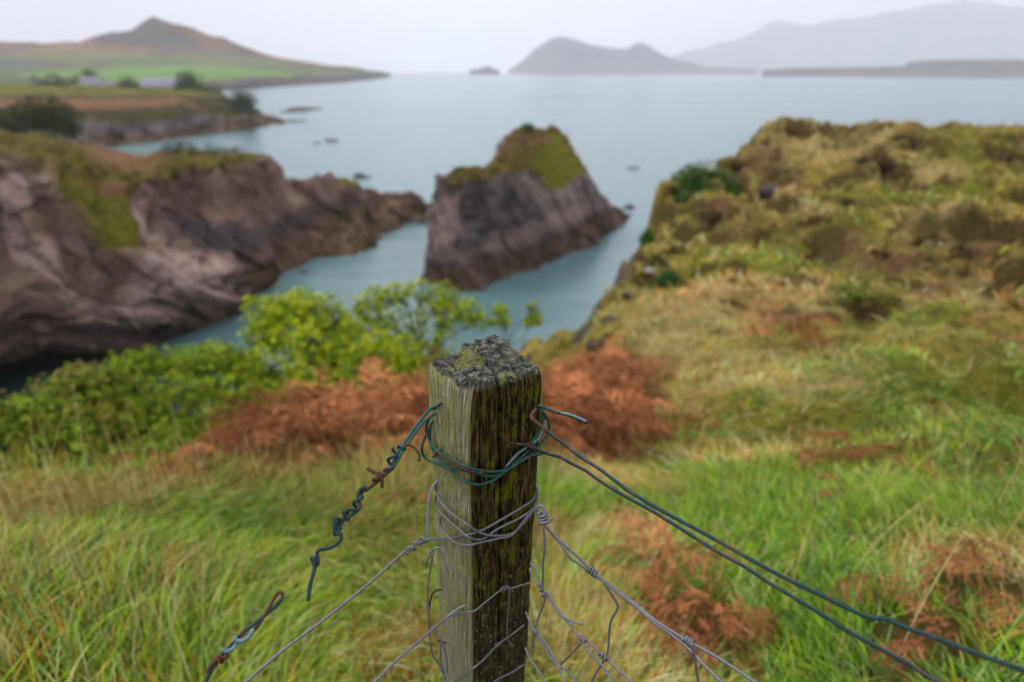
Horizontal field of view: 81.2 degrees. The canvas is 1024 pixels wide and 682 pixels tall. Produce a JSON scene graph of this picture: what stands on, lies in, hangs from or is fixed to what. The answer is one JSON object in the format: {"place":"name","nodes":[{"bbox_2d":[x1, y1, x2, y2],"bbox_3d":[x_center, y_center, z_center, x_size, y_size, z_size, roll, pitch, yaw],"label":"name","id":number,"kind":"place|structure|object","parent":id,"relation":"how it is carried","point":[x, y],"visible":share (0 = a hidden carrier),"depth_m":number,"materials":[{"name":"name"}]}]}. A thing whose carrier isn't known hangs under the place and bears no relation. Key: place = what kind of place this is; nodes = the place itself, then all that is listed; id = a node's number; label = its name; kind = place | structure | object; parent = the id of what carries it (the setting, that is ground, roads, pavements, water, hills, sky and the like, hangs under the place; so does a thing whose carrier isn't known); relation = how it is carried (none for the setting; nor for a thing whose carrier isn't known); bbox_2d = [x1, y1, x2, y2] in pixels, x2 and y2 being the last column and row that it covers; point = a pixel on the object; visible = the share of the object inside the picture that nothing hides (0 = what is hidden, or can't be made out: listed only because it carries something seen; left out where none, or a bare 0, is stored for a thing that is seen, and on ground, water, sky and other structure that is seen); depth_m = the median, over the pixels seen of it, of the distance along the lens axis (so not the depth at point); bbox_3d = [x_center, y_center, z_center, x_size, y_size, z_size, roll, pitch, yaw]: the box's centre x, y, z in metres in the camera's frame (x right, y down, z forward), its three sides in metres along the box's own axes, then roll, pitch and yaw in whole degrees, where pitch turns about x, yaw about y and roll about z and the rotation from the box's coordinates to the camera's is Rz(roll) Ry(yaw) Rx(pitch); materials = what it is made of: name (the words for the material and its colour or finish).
{"place":"outdoors","nodes":[
{"label":"outdoors","id":0,"kind":"place"},
{"bbox_2d":[0,83,285,147],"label":"headland","id":1,"kind":"structure","parent":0,"point":[147,116],"depth_m":251.93,"materials":[{"name":"green plant"}]},
{"bbox_2d":[27,73,76,86],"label":"tree","id":2,"kind":"object","parent":1,"relation":"on","point":[59,81],"visible":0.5,"depth_m":388.54,"materials":[{"name":"green plant"}]},
{"bbox_2d":[72,68,99,82],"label":"tree","id":3,"kind":"object","parent":1,"relation":"on","point":[92,74],"visible":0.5,"depth_m":427.43,"materials":[{"name":"green plant"}]},
{"bbox_2d":[65,87,115,91],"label":"tree","id":4,"kind":"object","parent":1,"relation":"on","point":[79,90],"visible":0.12,"depth_m":331.32,"materials":[{"name":"green plant"}]},
{"bbox_2d":[80,75,104,85],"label":"farmhouse","id":5,"kind":"object","parent":1,"relation":"on","point":[92,81],"visible":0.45,"depth_m":418.05,"materials":[{"name":"paint"}]},
{"bbox_2d":[104,82,116,84],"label":"farm outbuilding","id":6,"kind":"structure","parent":1,"relation":"on","point":[109,83],"depth_m":436.25,"materials":[{"name":"paint"}]},
{"bbox_2d":[114,75,140,87],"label":"tree","id":7,"kind":"object","parent":1,"relation":"on","point":[125,84],"visible":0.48,"depth_m":393.75,"materials":[{"name":"green plant"}]},
{"bbox_2d":[132,87,167,91],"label":"tree","id":8,"kind":"object","parent":1,"relation":"on","point":[146,89],"visible":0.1,"depth_m":352.42,"materials":[{"name":"green plant"}]},
{"bbox_2d":[140,77,183,87],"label":"long barn","id":9,"kind":"structure","parent":1,"relation":"on","point":[164,82],"depth_m":416.70,"materials":[{"name":"paint"}]},
{"bbox_2d":[171,70,206,90],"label":"tree","id":10,"kind":"object","parent":1,"relation":"on","point":[186,83],"visible":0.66,"depth_m":383.05,"materials":[{"name":"green plant"}]},
{"bbox_2d":[188,84,226,95],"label":"tree","id":11,"kind":"object","parent":1,"relation":"on","point":[209,89],"visible":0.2,"depth_m":366.89,"materials":[{"name":"green plant"}]},
{"bbox_2d":[217,96,236,106],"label":"tree","id":12,"kind":"object","parent":1,"relation":"on","point":[224,100],"visible":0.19,"depth_m":294.88,"materials":[{"name":"green plant"}]},
{"bbox_2d":[228,88,258,114],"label":"tree","id":13,"kind":"object","parent":1,"relation":"on","point":[244,103],"visible":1,"depth_m":292.82,"materials":[{"name":"green plant"}]},
{"bbox_2d":[0,17,390,89],"bbox_3d":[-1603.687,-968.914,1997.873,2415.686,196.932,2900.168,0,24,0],"label":"hill","id":14,"kind":"structure","parent":0,"point":[152,47],"depth_m":1679.20,"materials":[{"name":"green plant"}]},
{"bbox_2d":[0,130,427,369],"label":"cliff","id":15,"kind":"structure","parent":0,"point":[104,251],"depth_m":59.51,"materials":[{"name":"grey stone"}]},
{"bbox_2d":[0,104,28,133],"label":"gorse bush","id":16,"kind":"object","parent":15,"relation":"on","point":[11,127],"visible":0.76,"depth_m":91.73,"materials":[{"name":"green plant"}]},
{"bbox_2d":[2,87,86,139],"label":"gorse bush","id":17,"kind":"object","parent":15,"relation":"on","point":[34,116],"visible":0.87,"depth_m":104.85,"materials":[{"name":"green plant"}]},
{"bbox_2d":[42,129,61,139],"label":"gorse bush","id":18,"kind":"object","parent":15,"relation":"on","point":[52,135],"visible":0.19,"depth_m":85.69,"materials":[{"name":"green plant"}]},
{"bbox_2d":[105,126,125,140],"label":"gorse bush","id":19,"kind":"object","parent":15,"relation":"on","point":[119,134],"visible":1,"depth_m":120.27,"materials":[{"name":"green plant"}]},
{"bbox_2d":[153,139,201,153],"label":"gorse bush","id":20,"kind":"object","parent":15,"relation":"on","point":[180,149],"visible":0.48,"depth_m":82.52,"materials":[{"name":"green plant"}]},
{"bbox_2d":[201,141,235,154],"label":"gorse bush","id":21,"kind":"object","parent":15,"relation":"on","point":[216,149],"visible":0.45,"depth_m":85.77,"materials":[{"name":"green plant"}]},
{"bbox_2d":[0,116,1023,681],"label":"hillside","id":22,"kind":"structure","parent":0,"point":[970,224],"depth_m":9.61,"materials":[{"name":"green plant"}]},
{"bbox_2d":[0,389,107,480],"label":"coastal shrub","id":23,"kind":"object","parent":22,"relation":"on","point":[15,421],"visible":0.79,"depth_m":4.14,"materials":[{"name":"green plant"}]},
{"bbox_2d":[21,360,151,471],"bbox_3d":[-3.136,0.787,4.626,1.172,1.133,0.774,17,29,32],"label":"coastal shrub","id":24,"kind":"object","parent":22,"relation":"on","point":[95,392],"visible":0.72,"depth_m":4.56,"materials":[{"name":"green plant"}]},
{"bbox_2d":[89,344,206,466],"bbox_3d":[-2.987,0.701,4.980,0.842,1.168,1.256,-11,27,-23],"label":"coastal shrub","id":25,"kind":"object","parent":22,"relation":"on","point":[163,397],"visible":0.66,"depth_m":4.94,"materials":[{"name":"green plant"}]},
{"bbox_2d":[163,336,289,445],"bbox_3d":[-2.670,0.587,5.497,0.994,1.032,1.497,0,24,0],"label":"coastal shrub","id":26,"kind":"object","parent":22,"relation":"on","point":[237,364],"visible":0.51,"depth_m":5.55,"materials":[{"name":"green plant"}]},
{"bbox_2d":[228,282,428,415],"bbox_3d":[-2.105,0.143,6.934,2.291,1.494,1.609,-20,31,-37],"label":"coastal shrub","id":27,"kind":"object","parent":22,"relation":"on","point":[332,338],"visible":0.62,"depth_m":6.77,"materials":[{"name":"green plant"}]},
{"bbox_2d":[364,487,430,513],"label":"dead bracken","id":28,"kind":"object","parent":22,"relation":"on","point":[407,489],"visible":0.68,"depth_m":3.40,"materials":[{"name":"brown plant"}]},
{"bbox_2d":[102,330,693,498],"bbox_3d":[-0.498,0.660,7.011,5.439,3.164,6.178,-8,25,-16],"label":"bracken","id":29,"kind":"object","parent":22,"relation":"on","point":[586,401],"visible":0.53,"depth_m":4.68,"materials":[{"name":"brown plant"}]},
{"bbox_2d":[346,276,491,383],"bbox_3d":[-1.278,-0.066,8.552,1.719,1.698,1.489,10,26,21],"label":"coastal shrub","id":30,"kind":"object","parent":22,"relation":"on","point":[442,322],"visible":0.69,"depth_m":8.34,"materials":[{"name":"green plant"}]},
{"bbox_2d":[428,334,541,681],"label":"fence post","id":31,"kind":"object","parent":22,"relation":"on","point":[487,391],"visible":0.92,"depth_m":0.73,"materials":[{"name":"brown wood"}]},
{"bbox_2d":[306,405,437,600],"bbox_3d":[-0.135,0.154,0.603,0.033,0.107,0.202,18,30,34],"label":"broken green strand","id":32,"kind":"object","parent":31,"relation":"hanging from","point":[338,523],"visible":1,"depth_m":0.60,"materials":[{"name":"metal"}]},
{"bbox_2d":[203,591,284,681],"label":"loose wire end","id":33,"kind":"object","parent":32,"relation":"attached to","point":[220,658],"visible":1,"depth_m":0.51,"materials":[{"name":"grey metal"}]},
{"bbox_2d":[372,582,530,681],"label":"wire netting","id":34,"kind":"object","parent":31,"relation":"attached to","point":[455,612],"visible":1,"depth_m":0.77,"materials":[{"name":"grey metal"}]},
{"bbox_2d":[423,480,538,545],"bbox_3d":[-0.044,0.223,0.720,0.155,0.184,0.143,0,24,0],"label":"grey wire binding","id":35,"kind":"object","parent":31,"relation":"attached to","point":[529,513],"visible":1,"depth_m":0.73,"materials":[{"name":"grey metal"}]},
{"bbox_2d":[244,536,428,681],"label":"grey left strand","id":36,"kind":"object","parent":35,"relation":"attached to","point":[408,548],"visible":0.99,"depth_m":0.72,"materials":[{"name":"metal"}]},
{"bbox_2d":[425,547,447,681],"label":"wire netting","id":37,"kind":"object","parent":35,"relation":"hanging from","point":[428,604],"visible":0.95,"depth_m":0.71,"materials":[{"name":"grey metal"}]},
{"bbox_2d":[534,504,756,681],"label":"grey right strands","id":38,"kind":"object","parent":35,"relation":"attached to","point":[685,641],"visible":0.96,"depth_m":0.61,"materials":[{"name":"metal"}]},
{"bbox_2d":[525,527,699,681],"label":"wire netting","id":39,"kind":"object","parent":38,"relation":"hanging from","point":[583,639],"visible":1,"depth_m":0.63,"materials":[{"name":"grey metal"}]},
{"bbox_2d":[420,408,550,485],"bbox_3d":[-0.043,0.129,0.696,0.165,0.098,0.082,5,25,10],"label":"green wire binding","id":40,"kind":"object","parent":31,"relation":"attached to","point":[505,469],"visible":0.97,"depth_m":0.70,"materials":[{"name":"green metal"}]},
{"bbox_2d":[504,434,941,681],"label":"green strand","id":41,"kind":"object","parent":31,"relation":"attached to","point":[532,447],"visible":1,"depth_m":0.53,"materials":[{"name":"metal"}]},
{"bbox_2d":[529,409,1023,672],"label":"green strand","id":42,"kind":"object","parent":31,"relation":"attached to","point":[822,595],"visible":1,"depth_m":0.47,"materials":[{"name":"metal"}]},
{"bbox_2d":[537,404,587,423],"bbox_3d":[0.052,0.076,0.624,0.060,0.007,0.006,16,29,31],"label":"green wire stub","id":43,"kind":"object","parent":42,"relation":"attached to","point":[578,418],"visible":1,"depth_m":0.62,"materials":[{"name":"green metal"}]},
{"bbox_2d":[0,426,1023,681],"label":"grass","id":44,"kind":"structure","parent":22,"relation":"on","point":[166,562],"depth_m":2.22,"materials":[{"name":"green plant"}]},
{"bbox_2d":[0,279,1023,508],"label":"meadow grass","id":45,"kind":"structure","parent":22,"relation":"on","point":[868,352],"depth_m":5.28,"materials":[{"name":"green plant"}]},
{"bbox_2d":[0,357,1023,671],"bbox_3d":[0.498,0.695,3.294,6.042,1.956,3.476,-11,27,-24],"label":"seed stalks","id":46,"kind":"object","parent":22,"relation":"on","point":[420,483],"visible":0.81,"depth_m":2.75,"materials":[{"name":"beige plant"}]},
{"bbox_2d":[487,300,543,346],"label":"coastal shrub","id":47,"kind":"object","parent":22,"relation":"on","point":[505,323],"visible":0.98,"depth_m":9.05,"materials":[{"name":"green plant"}]},
{"bbox_2d":[585,340,604,349],"bbox_3d":[1.292,0.082,9.163,0.338,0.173,0.236,0,24,0],"label":"boulder","id":48,"kind":"object","parent":22,"relation":"on","point":[590,345],"visible":0.61,"depth_m":9.11,"materials":[{"name":"stone"}]},
{"bbox_2d":[584,326,621,362],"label":"windswept shrub","id":49,"kind":"object","parent":22,"relation":"on","point":[605,338],"visible":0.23,"depth_m":9.18,"materials":[{"name":"green plant"}]},
{"bbox_2d":[600,314,622,325],"bbox_3d":[1.665,-0.332,9.943,0.411,0.199,0.278,0,24,0],"label":"boulder","id":50,"kind":"object","parent":22,"relation":"on","point":[607,317],"visible":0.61,"depth_m":9.88,"materials":[{"name":"stone"}]},
{"bbox_2d":[621,290,639,299],"bbox_3d":[2.329,-0.891,11.682,0.385,0.205,0.257,0,24,0],"label":"boulder","id":51,"kind":"object","parent":22,"relation":"on","point":[626,295],"visible":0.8,"depth_m":11.60,"materials":[{"name":"stone"}]},
{"bbox_2d":[638,228,658,246],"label":"windswept shrub","id":52,"kind":"object","parent":22,"relation":"on","point":[647,237],"visible":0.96,"depth_m":15.22,"materials":[{"name":"green plant"}]},
{"bbox_2d":[644,267,654,273],"bbox_3d":[3.063,-1.569,13.309,0.246,0.138,0.172,0,24,0],"label":"boulder","id":53,"kind":"object","parent":22,"relation":"on","point":[649,270],"visible":1,"depth_m":13.26,"materials":[{"name":"stone"}]},
{"bbox_2d":[642,251,673,275],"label":"windswept shrub","id":54,"kind":"object","parent":22,"relation":"on","point":[660,259],"visible":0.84,"depth_m":13.79,"materials":[{"name":"green plant"}]},
{"bbox_2d":[642,269,680,293],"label":"windswept shrub","id":55,"kind":"object","parent":22,"relation":"on","point":[667,274],"visible":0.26,"depth_m":11.79,"materials":[{"name":"green plant"}]},
{"bbox_2d":[584,505,742,595],"bbox_3d":[0.561,0.841,2.342,0.535,0.496,0.484,19,31,36],"label":"dead bracken","id":56,"kind":"object","parent":22,"relation":"on","point":[661,554],"visible":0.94,"depth_m":2.32,"materials":[{"name":"brown plant"}]},
{"bbox_2d":[660,244,691,256],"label":"heather clump","id":57,"kind":"object","parent":22,"relation":"on","point":[673,246],"visible":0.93,"depth_m":14.28,"materials":[{"name":"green plant"}]},
{"bbox_2d":[579,562,792,678],"bbox_3d":[0.623,0.986,2.060,0.627,0.223,0.698,-10,26,-20],"label":"dead bracken","id":58,"kind":"object","parent":22,"relation":"on","point":[674,614],"visible":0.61,"depth_m":2.06,"materials":[{"name":"brown plant"}]},
{"bbox_2d":[668,158,743,214],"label":"windswept shrub","id":59,"kind":"object","parent":22,"relation":"on","point":[686,180],"visible":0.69,"depth_m":20.30,"materials":[{"name":"green plant"}]},
{"bbox_2d":[697,209,732,222],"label":"heather clump","id":60,"kind":"object","parent":22,"relation":"on","point":[713,214],"visible":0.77,"depth_m":16.98,"materials":[{"name":"brown plant"}]},
{"bbox_2d":[682,394,751,429],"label":"dead bracken","id":61,"kind":"object","parent":22,"relation":"on","point":[714,420],"visible":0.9,"depth_m":5.41,"materials":[{"name":"brown plant"}]},
{"bbox_2d":[656,602,781,681],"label":"dead bracken","id":62,"kind":"object","parent":22,"relation":"on","point":[731,635],"visible":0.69,"depth_m":1.91,"materials":[{"name":"brown plant"}]},
{"bbox_2d":[722,160,750,169],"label":"heather clump","id":63,"kind":"object","parent":22,"relation":"on","point":[739,165],"visible":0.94,"depth_m":22.74,"materials":[{"name":"brown plant"}]},
{"bbox_2d":[753,139,768,145],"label":"heather clump","id":64,"kind":"object","parent":22,"relation":"on","point":[763,142],"visible":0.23,"depth_m":25.90,"materials":[{"name":"brown plant"}]},
{"bbox_2d":[756,184,782,197],"bbox_3d":[7.618,-4.429,17.686,0.770,0.421,0.566,0,24,0],"label":"boulder","id":65,"kind":"object","parent":22,"relation":"on","point":[766,191],"visible":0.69,"depth_m":17.52,"materials":[{"name":"stone"}]},
{"bbox_2d":[774,127,798,136],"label":"heather clump","id":66,"kind":"object","parent":22,"relation":"on","point":[792,131],"visible":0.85,"depth_m":26.09,"materials":[{"name":"brown plant"}]},
{"bbox_2d":[775,279,800,287],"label":"heather clump","id":67,"kind":"object","parent":22,"relation":"on","point":[782,283],"visible":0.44,"depth_m":10.91,"materials":[{"name":"brown plant"}]},
{"bbox_2d":[733,299,844,348],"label":"dead bracken","id":68,"kind":"object","parent":22,"relation":"on","point":[798,325],"visible":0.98,"depth_m":6.84,"materials":[{"name":"brown plant"}]},
{"bbox_2d":[576,113,1023,345],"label":"hillside grass","id":69,"kind":"structure","parent":22,"relation":"on","point":[772,278],"depth_m":13.07,"materials":[{"name":"green plant"}]},
{"bbox_2d":[795,215,833,227],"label":"heather clump","id":70,"kind":"object","parent":22,"relation":"on","point":[810,218],"visible":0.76,"depth_m":13.89,"materials":[{"name":"brown plant"}]},
{"bbox_2d":[834,197,861,206],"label":"heather clump","id":71,"kind":"object","parent":22,"relation":"on","point":[845,202],"visible":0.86,"depth_m":15.82,"materials":[{"name":"brown plant"}]},
{"bbox_2d":[810,473,886,505],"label":"dead bracken","id":72,"kind":"object","parent":22,"relation":"on","point":[831,489],"visible":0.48,"depth_m":3.08,"materials":[{"name":"brown plant"}]},
{"bbox_2d":[778,430,929,472],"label":"dead bracken","id":73,"kind":"object","parent":22,"relation":"on","point":[849,454],"visible":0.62,"depth_m":3.61,"materials":[{"name":"plant"}]},
{"bbox_2d":[852,153,899,170],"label":"heather clump","id":74,"kind":"object","parent":22,"relation":"on","point":[886,160],"visible":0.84,"depth_m":19.57,"materials":[{"name":"brown plant"}]},
{"bbox_2d":[864,249,891,260],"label":"heather clump","id":75,"kind":"object","parent":22,"relation":"on","point":[886,254],"visible":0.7,"depth_m":11.34,"materials":[{"name":"brown plant"}]},
{"bbox_2d":[889,134,923,148],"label":"heather clump","id":76,"kind":"object","parent":22,"relation":"on","point":[909,138],"visible":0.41,"depth_m":23.16,"materials":[{"name":"brown plant"}]},
{"bbox_2d":[824,534,1023,650],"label":"dead bracken","id":77,"kind":"object","parent":22,"relation":"on","point":[957,561],"visible":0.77,"depth_m":1.83,"materials":[{"name":"brown plant"}]},
{"bbox_2d":[905,235,950,246],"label":"heather clump","id":78,"kind":"object","parent":22,"relation":"on","point":[923,237],"visible":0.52,"depth_m":11.39,"materials":[{"name":"brown plant"}]},
{"bbox_2d":[868,575,998,681],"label":"dead bracken","id":79,"kind":"object","parent":22,"relation":"on","point":[899,648],"visible":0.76,"depth_m":1.64,"materials":[{"name":"brown plant"}]},
{"bbox_2d":[946,244,977,261],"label":"heather clump","id":80,"kind":"object","parent":22,"relation":"on","point":[967,253],"visible":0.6,"depth_m":10.45,"materials":[{"name":"brown plant"}]},
{"bbox_2d":[944,311,1023,345],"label":"dead bracken","id":81,"kind":"object","parent":22,"relation":"on","point":[985,324],"visible":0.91,"depth_m":6.99,"materials":[{"name":"brown plant"}]},
{"bbox_2d":[997,281,1015,291],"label":"heather clump","id":82,"kind":"object","parent":22,"relation":"on","point":[1007,288],"visible":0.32,"depth_m":9.56,"materials":[{"name":"brown plant"}]},
{"bbox_2d":[1007,154,1023,162],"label":"heather clump","id":83,"kind":"object","parent":22,"relation":"on","point":[1014,158],"visible":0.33,"depth_m":21.10,"materials":[{"name":"brown plant"}]},
{"bbox_2d":[0,72,1023,467],"bbox_3d":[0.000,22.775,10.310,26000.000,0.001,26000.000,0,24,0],"label":"sea","id":84,"kind":"structure","parent":0,"point":[402,132],"depth_m":256.53,"materials":[{"name":"liquid"}]},
{"bbox_2d":[217,147,247,150],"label":"rock","id":85,"kind":"object","parent":84,"relation":"in","point":[235,149],"visible":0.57,"depth_m":203.89,"materials":[{"name":"grey stone"}]},
{"bbox_2d":[285,120,306,121],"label":"rock","id":86,"kind":"object","parent":84,"relation":"in","point":[295,120],"visible":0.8,"depth_m":321.17,"materials":[{"name":"grey stone"}]},
{"bbox_2d":[278,107,321,112],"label":"rock","id":87,"kind":"object","parent":84,"relation":"in","point":[295,109],"visible":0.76,"depth_m":404.50,"materials":[{"name":"grey stone"}]},
{"bbox_2d":[297,270,308,273],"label":"rock","id":88,"kind":"object","parent":84,"relation":"in","point":[303,272],"visible":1,"depth_m":80.82,"materials":[{"name":"grey stone"}]},
{"bbox_2d":[324,138,338,141],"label":"rock","id":89,"kind":"object","parent":84,"relation":"in","point":[331,140],"visible":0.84,"depth_m":232.00,"materials":[{"name":"grey stone"}]},
{"bbox_2d":[352,172,370,177],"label":"rock","id":90,"kind":"object","parent":84,"relation":"in","point":[359,175],"visible":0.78,"depth_m":153.01,"materials":[{"name":"grey stone"}]},
{"bbox_2d":[410,212,427,223],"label":"rock","id":91,"kind":"object","parent":84,"relation":"in","point":[418,219],"visible":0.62,"depth_m":107.54,"materials":[{"name":"grey stone"}]},
{"bbox_2d":[469,66,498,74],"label":"islet","id":92,"kind":"object","parent":84,"relation":"in","point":[486,70],"visible":0.88,"depth_m":3951.01,"materials":[{"name":"grey stone"}]},
{"bbox_2d":[420,124,630,291],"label":"sea stack","id":93,"kind":"object","parent":84,"relation":"in","point":[527,202],"visible":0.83,"depth_m":80.93,"materials":[{"name":"grey stone"}]},
{"bbox_2d":[493,136,504,151],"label":"gorse bush","id":94,"kind":"object","parent":93,"relation":"on","point":[500,145],"visible":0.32,"depth_m":84.75,"materials":[{"name":"green plant"}]},
{"bbox_2d":[521,121,535,133],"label":"gorse bush","id":95,"kind":"object","parent":93,"relation":"on","point":[527,128],"visible":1,"depth_m":83.93,"materials":[{"name":"green plant"}]},
{"bbox_2d":[623,204,635,208],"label":"rock","id":96,"kind":"object","parent":84,"relation":"in","point":[629,206],"visible":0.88,"depth_m":118.92,"materials":[{"name":"grey stone"}]},
{"bbox_2d":[0,0,1023,71],"label":"sky","id":97,"kind":"structure","parent":0,"point":[372,35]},
{"bbox_2d":[509,37,756,73],"bbox_3d":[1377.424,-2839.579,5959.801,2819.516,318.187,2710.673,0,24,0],"label":"mountain","id":98,"kind":"structure","parent":0,"point":[560,55],"depth_m":5338.96,"materials":[{"name":"grey stone"}]},
{"bbox_2d":[670,0,1023,71],"bbox_3d":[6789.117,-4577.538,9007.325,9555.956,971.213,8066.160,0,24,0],"label":"mountain range","id":99,"kind":"structure","parent":0,"point":[963,30],"depth_m":8677.93,"materials":[{"name":"grey stone"}]},
{"bbox_2d":[762,59,1023,76],"bbox_3d":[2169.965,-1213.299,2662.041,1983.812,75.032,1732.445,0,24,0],"label":"headland","id":100,"kind":"structure","parent":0,"point":[976,68],"depth_m":2626.63,"materials":[{"name":"grey stone"}]}
]}

